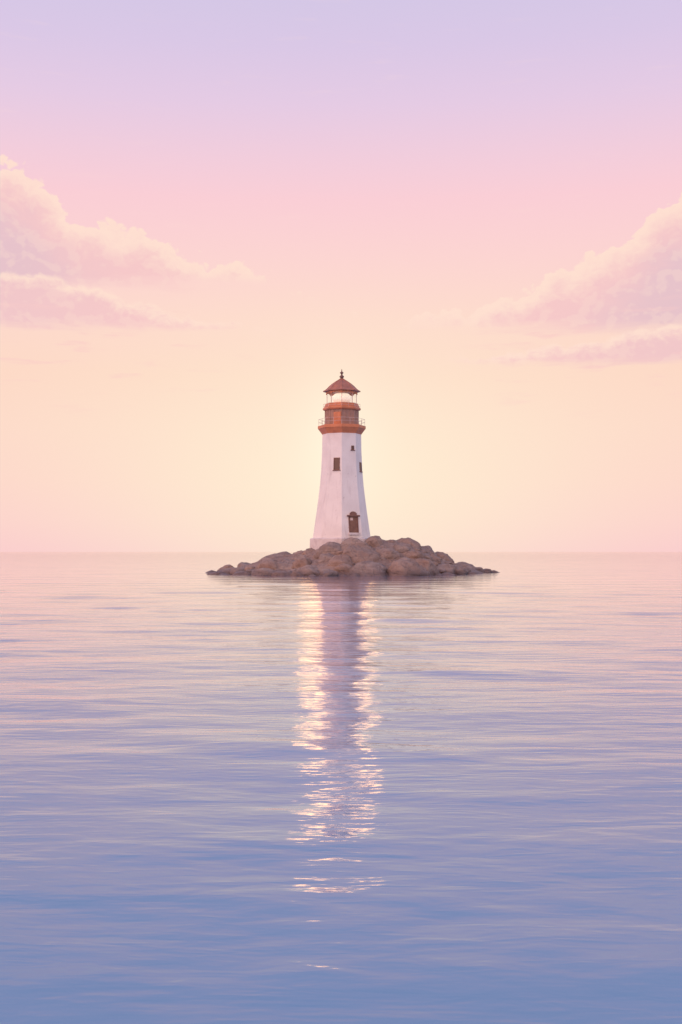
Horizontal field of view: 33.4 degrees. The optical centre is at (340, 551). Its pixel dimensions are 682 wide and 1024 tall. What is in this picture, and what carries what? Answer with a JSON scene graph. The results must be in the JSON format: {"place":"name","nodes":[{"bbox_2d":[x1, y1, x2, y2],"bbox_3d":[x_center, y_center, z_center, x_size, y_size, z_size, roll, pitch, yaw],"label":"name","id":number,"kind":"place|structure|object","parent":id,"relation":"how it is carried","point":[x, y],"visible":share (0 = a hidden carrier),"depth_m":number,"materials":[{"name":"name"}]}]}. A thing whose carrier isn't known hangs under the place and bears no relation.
{"place":"outdoors","nodes":[
{"label":"outdoors","id":0,"kind":"place"},
{"bbox_2d":[0,552,681,1023],"bbox_3d":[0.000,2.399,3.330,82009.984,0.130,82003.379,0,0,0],"label":"sea","id":1,"kind":"structure","parent":0,"point":[456,798],"depth_m":11.39,"materials":[{"name":"liquid"}]},
{"bbox_2d":[483,569,492,572],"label":"boulder","id":2,"kind":"object","parent":1,"relation":"in","point":[488,571],"visible":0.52,"depth_m":129.94,"materials":[{"name":"stone"}]},
{"bbox_2d":[0,0,681,551],"label":"sky","id":3,"kind":"structure","parent":0,"point":[213,212],"materials":[{"name":"pink"}]},
{"bbox_2d":[205,539,481,575],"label":"islet ground","id":4,"kind":"structure","parent":0,"point":[386,563],"depth_m":120.10,"materials":[{"name":"brown stone"}]},
{"bbox_2d":[208,571,223,574],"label":"boulder","id":5,"kind":"object","parent":4,"relation":"on","point":[216,573],"visible":0.2,"depth_m":119.92,"materials":[{"name":"brown stone"}]},
{"bbox_2d":[217,564,232,570],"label":"boulder","id":6,"kind":"object","parent":4,"relation":"on","point":[226,566],"visible":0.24,"depth_m":129.56,"materials":[{"name":"stone"}]},
{"bbox_2d":[222,569,229,573],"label":"boulder","id":7,"kind":"object","parent":4,"relation":"on","point":[226,571],"visible":0.21,"depth_m":120.94,"materials":[{"name":"brown stone"}]},
{"bbox_2d":[229,568,244,574],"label":"boulder","id":8,"kind":"object","parent":4,"relation":"on","point":[232,571],"visible":0.28,"depth_m":120.22,"materials":[{"name":"brown stone"}]},
{"bbox_2d":[233,571,250,574],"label":"boulder","id":9,"kind":"object","parent":4,"relation":"on","point":[241,573],"visible":0.37,"depth_m":118.19,"materials":[{"name":"brown stone"}]},
{"bbox_2d":[237,562,250,566],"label":"boulder","id":10,"kind":"object","parent":4,"relation":"on","point":[242,564],"visible":0.07,"depth_m":128.41,"materials":[{"name":"brown stone"}]},
{"bbox_2d":[244,566,254,570],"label":"boulder","id":11,"kind":"object","parent":4,"relation":"on","point":[249,567],"visible":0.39,"depth_m":120.53,"materials":[{"name":"brown stone"}]},
{"bbox_2d":[251,568,274,574],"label":"boulder","id":12,"kind":"object","parent":4,"relation":"on","point":[264,571],"visible":0.39,"depth_m":115.79,"materials":[{"name":"brown stone"}]},
{"bbox_2d":[257,560,277,569],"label":"boulder","id":13,"kind":"object","parent":4,"relation":"on","point":[271,564],"visible":0.49,"depth_m":118.08,"materials":[{"name":"brown stone"}]},
{"bbox_2d":[259,551,290,560],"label":"boulder","id":14,"kind":"object","parent":4,"relation":"on","point":[281,554],"visible":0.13,"depth_m":125.81,"materials":[{"name":"brown stone"}]},
{"bbox_2d":[271,570,291,575],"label":"boulder","id":15,"kind":"object","parent":4,"relation":"on","point":[283,573],"visible":0.34,"depth_m":115.06,"materials":[{"name":"brown stone"}]},
{"bbox_2d":[277,560,294,569],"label":"boulder","id":16,"kind":"object","parent":4,"relation":"on","point":[285,565],"visible":0.24,"depth_m":117.90,"materials":[{"name":"brown stone"}]},
{"bbox_2d":[290,571,303,575],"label":"boulder","id":17,"kind":"object","parent":4,"relation":"on","point":[294,573],"visible":0.31,"depth_m":113.84,"materials":[{"name":"brown stone"}]},
{"bbox_2d":[292,558,311,568],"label":"boulder","id":18,"kind":"object","parent":4,"relation":"on","point":[299,562],"visible":0.58,"depth_m":116.85,"materials":[{"name":"brown stone"}]},
{"bbox_2d":[301,548,314,554],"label":"boulder","id":19,"kind":"object","parent":4,"relation":"on","point":[308,550],"visible":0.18,"depth_m":121.17,"materials":[{"name":"brown stone"}]},
{"bbox_2d":[297,565,319,575],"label":"boulder","id":20,"kind":"object","parent":4,"relation":"on","point":[306,570],"visible":0.36,"depth_m":114.24,"materials":[{"name":"brown stone"}]},
{"bbox_2d":[317,553,333,562],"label":"boulder","id":21,"kind":"object","parent":4,"relation":"on","point":[326,557],"visible":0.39,"depth_m":116.96,"materials":[{"name":"brown stone"}]},
{"bbox_2d":[313,542,341,558],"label":"boulder","id":22,"kind":"object","parent":4,"relation":"on","point":[331,547],"visible":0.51,"depth_m":118.17,"materials":[{"name":"brown stone"}]},
{"bbox_2d":[322,570,337,575],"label":"boulder","id":23,"kind":"object","parent":4,"relation":"on","point":[330,573],"visible":0.57,"depth_m":113.08,"materials":[{"name":"brown stone"}]},
{"bbox_2d":[310,370,369,549],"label":"lighthouse","id":24,"kind":"object","parent":4,"relation":"on","point":[341,515],"visible":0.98,"depth_m":122.17,"materials":[{"name":"white paint"}]},
{"bbox_2d":[332,458,339,470],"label":"window","id":25,"kind":"structure","parent":24,"relation":"in","point":[336,465],"depth_m":121.99,"materials":[{"name":"brown wood"}]},
{"bbox_2d":[334,412,340,423],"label":"watch room door","id":26,"kind":"structure","parent":24,"relation":"in","point":[337,415],"depth_m":122.26,"materials":[{"name":"orange paint"}]},
{"bbox_2d":[347,511,359,532],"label":"door","id":27,"kind":"structure","parent":24,"relation":"in","point":[353,520],"depth_m":121.54,"materials":[{"name":"brown wood"}]},
{"bbox_2d":[328,554,354,566],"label":"boulder","id":28,"kind":"object","parent":4,"relation":"on","point":[336,560],"visible":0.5,"depth_m":115.24,"materials":[{"name":"brown stone"}]},
{"bbox_2d":[334,563,352,571],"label":"boulder","id":29,"kind":"object","parent":4,"relation":"on","point":[344,567],"visible":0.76,"depth_m":114.11,"materials":[{"name":"brown stone"}]},
{"bbox_2d":[340,537,374,549],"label":"boulder","id":30,"kind":"object","parent":4,"relation":"on","point":[349,541],"visible":0.45,"depth_m":118.68,"materials":[{"name":"brown stone"}]},
{"bbox_2d":[342,545,380,562],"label":"boulder","id":31,"kind":"object","parent":4,"relation":"on","point":[356,553],"visible":0.48,"depth_m":116.46,"materials":[{"name":"brown stone"}]},
{"bbox_2d":[349,561,386,575],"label":"boulder","id":32,"kind":"object","parent":4,"relation":"on","point":[366,568],"visible":0.42,"depth_m":114.07,"materials":[{"name":"brown stone"}]},
{"bbox_2d":[365,536,383,546],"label":"boulder","id":33,"kind":"object","parent":4,"relation":"on","point":[374,541],"visible":0.45,"depth_m":120.36,"materials":[{"name":"brown stone"}]},
{"bbox_2d":[375,548,402,558],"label":"boulder","id":34,"kind":"object","parent":4,"relation":"on","point":[388,553],"visible":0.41,"depth_m":117.76,"materials":[{"name":"brown stone"}]},
{"bbox_2d":[386,540,398,543],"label":"boulder","id":35,"kind":"object","parent":4,"relation":"on","point":[391,541],"visible":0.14,"depth_m":121.85,"materials":[{"name":"brown stone"}]},
{"bbox_2d":[394,544,409,552],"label":"boulder","id":36,"kind":"object","parent":4,"relation":"on","point":[399,548],"visible":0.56,"depth_m":119.84,"materials":[{"name":"brown stone"}]},
{"bbox_2d":[386,559,427,575],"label":"boulder","id":37,"kind":"object","parent":4,"relation":"on","point":[400,567],"visible":0.55,"depth_m":114.06,"materials":[{"name":"brown stone"}]},
{"bbox_2d":[397,537,421,548],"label":"boulder","id":38,"kind":"object","parent":4,"relation":"on","point":[412,542],"visible":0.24,"depth_m":122.87,"materials":[{"name":"brown stone"}]},
{"bbox_2d":[403,550,424,558],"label":"boulder","id":39,"kind":"object","parent":4,"relation":"on","point":[414,554],"visible":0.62,"depth_m":119.09,"materials":[{"name":"brown stone"}]},
{"bbox_2d":[415,558,438,574],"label":"boulder","id":40,"kind":"object","parent":4,"relation":"on","point":[430,567],"visible":0.38,"depth_m":117.33,"materials":[{"name":"brown stone"}]},
{"bbox_2d":[423,553,432,560],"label":"boulder","id":41,"kind":"object","parent":4,"relation":"on","point":[427,556],"visible":0.51,"depth_m":120.46,"materials":[{"name":"brown stone"}]},
{"bbox_2d":[421,545,436,554],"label":"boulder","id":42,"kind":"object","parent":4,"relation":"on","point":[429,549],"visible":0.23,"depth_m":124.25,"materials":[{"name":"brown stone"}]},
{"bbox_2d":[429,554,440,563],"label":"boulder","id":43,"kind":"object","parent":4,"relation":"on","point":[436,559],"visible":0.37,"depth_m":121.70,"materials":[{"name":"brown stone"}]},
{"bbox_2d":[435,551,453,562],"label":"boulder","id":44,"kind":"object","parent":4,"relation":"on","point":[445,556],"visible":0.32,"depth_m":124.48,"materials":[{"name":"brown stone"}]},
{"bbox_2d":[437,563,455,573],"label":"boulder","id":45,"kind":"object","parent":4,"relation":"on","point":[448,567],"visible":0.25,"depth_m":119.89,"materials":[{"name":"stone"}]},
{"bbox_2d":[455,568,467,573],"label":"boulder","id":46,"kind":"object","parent":4,"relation":"on","point":[460,571],"visible":0.57,"depth_m":120.19,"materials":[{"name":"stone"}]},
{"bbox_2d":[458,566,470,573],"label":"boulder","id":47,"kind":"object","parent":4,"relation":"on","point":[467,569],"visible":0.24,"depth_m":122.48,"materials":[{"name":"stone"}]},
{"bbox_2d":[456,562,476,569],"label":"boulder","id":48,"kind":"object","parent":4,"relation":"on","point":[465,564],"visible":0.24,"depth_m":126.80,"materials":[{"name":"brown stone"}]},
{"bbox_2d":[476,567,483,572],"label":"boulder","id":49,"kind":"object","parent":4,"relation":"on","point":[480,569],"visible":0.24,"depth_m":128.71,"materials":[{"name":"stone"}]}
]}

